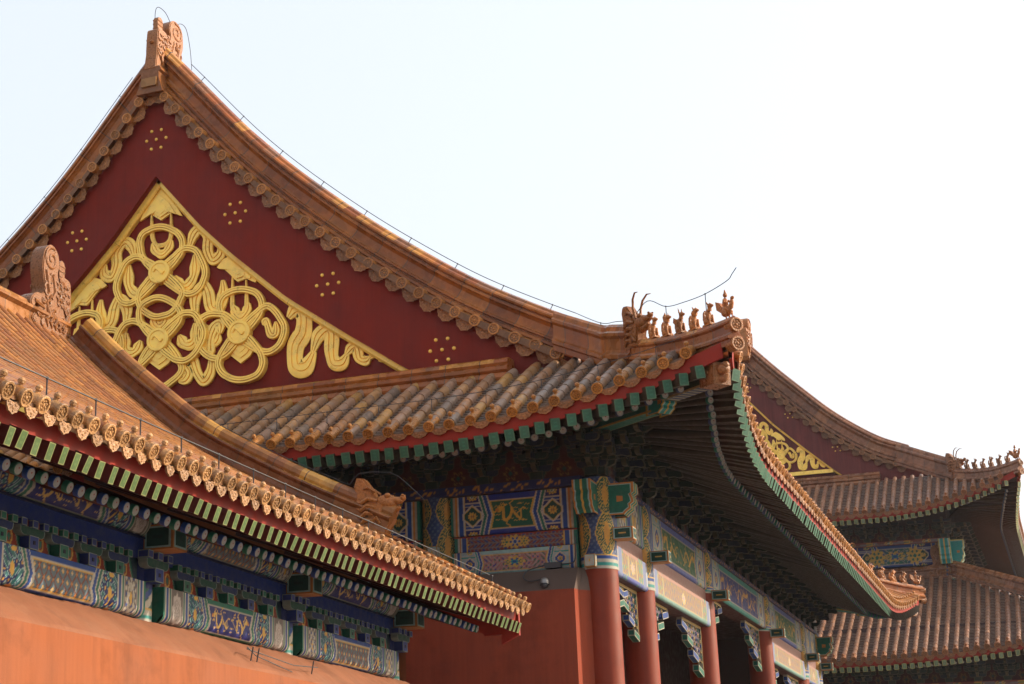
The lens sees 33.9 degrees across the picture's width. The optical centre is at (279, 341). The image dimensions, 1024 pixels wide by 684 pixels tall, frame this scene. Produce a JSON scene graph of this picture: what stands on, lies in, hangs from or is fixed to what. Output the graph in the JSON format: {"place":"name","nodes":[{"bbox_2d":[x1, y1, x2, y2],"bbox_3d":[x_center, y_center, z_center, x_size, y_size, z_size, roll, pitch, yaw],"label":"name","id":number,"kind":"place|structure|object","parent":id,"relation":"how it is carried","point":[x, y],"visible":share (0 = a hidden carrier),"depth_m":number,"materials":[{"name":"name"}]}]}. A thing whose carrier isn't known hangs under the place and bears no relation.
{"place":"outdoors","nodes":[
{"label":"outdoors","id":0,"kind":"place"},
{"bbox_2d":[0,0,1023,529],"label":"sky","id":1,"kind":"structure","parent":0,"point":[858,165],"materials":[{"name":"white"}]},
{"bbox_2d":[738,318,1023,683],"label":"hall","id":2,"kind":"structure","parent":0,"point":[948,528],"depth_m":63.75,"materials":[{"name":"tile"}]},
{"label":"ground","id":3,"kind":"structure","parent":0,"visible":0},
{"bbox_2d":[0,245,530,683],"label":"side gallery","id":4,"kind":"object","parent":3,"relation":"on","point":[191,563],"visible":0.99,"depth_m":17.61,"materials":[{"name":"tile"}]},
{"bbox_2d":[0,356,492,580],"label":"lightning wire","id":5,"kind":"object","parent":4,"relation":"on","point":[218,454],"visible":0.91,"depth_m":16.54,"materials":[{"name":"grey metal"}]},
{"bbox_2d":[247,647,317,673],"bbox_3d":[0.021,3.630,18.692,0.084,0.191,1.903,-8,-19,24],"label":"wire","id":6,"kind":"object","parent":4,"relation":"attached to","point":[257,655],"depth_m":18.41,"materials":[{"name":"metal"}]},
{"bbox_2d":[215,422,424,499],"bbox_3d":[-0.470,1.082,26.233,5.808,3.422,0.023,-8,-19,24],"label":"lightning wire","id":7,"kind":"object","parent":4,"relation":"on","point":[325,474],"visible":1,"depth_m":25.31,"materials":[{"name":"grey metal"}]},
{"bbox_2d":[0,17,926,683],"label":"palace hall","id":8,"kind":"structure","parent":3,"relation":"on","point":[222,261],"depth_m":29.53,"materials":[{"name":"wood"}]},
{"bbox_2d":[0,77,132,247],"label":"lightning wire","id":9,"kind":"object","parent":8,"relation":"on","point":[70,163],"visible":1,"depth_m":33.86,"materials":[{"name":"grey metal"}]},
{"bbox_2d":[155,7,191,69],"bbox_3d":[-2.192,-6.243,33.944,0.091,1.044,1.074,-13,-22,37],"label":"lightning wire","id":10,"kind":"object","parent":8,"relation":"attached to","point":[186,30],"visible":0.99,"depth_m":34.22,"materials":[{"name":"grey metal"}]},
{"bbox_2d":[191,64,574,312],"bbox_3d":[1.637,-3.041,30.711,7.579,6.335,0.027,-8,-19,24],"label":"lightning wire","id":11,"kind":"object","parent":8,"relation":"on","point":[374,215],"visible":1,"depth_m":30.38,"materials":[{"name":"grey metal"}]},
{"bbox_2d":[220,338,679,429],"bbox_3d":[2.370,0.804,26.504,8.254,0.638,0.138,-9,-19,26],"label":"lightning wire","id":12,"kind":"object","parent":8,"relation":"on","point":[457,395],"visible":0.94,"depth_m":26.35,"materials":[{"name":"grey metal"}]},
{"bbox_2d":[523,536,575,588],"bbox_3d":[4.328,3.558,26.518,0.818,0.856,0.386,4,-17,-13],"label":"security camera","id":13,"kind":"object","parent":8,"relation":"attached to","point":[544,582],"visible":1,"depth_m":26.49,"materials":[{"name":"grey metal"}]},
{"bbox_2d":[576,267,736,324],"bbox_3d":[5.797,-0.454,25.896,0.052,1.458,4.676,6,-18,-18],"label":"lightning wire","id":14,"kind":"object","parent":8,"relation":"on","point":[666,306],"visible":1,"depth_m":25.31,"materials":[{"name":"grey metal"}]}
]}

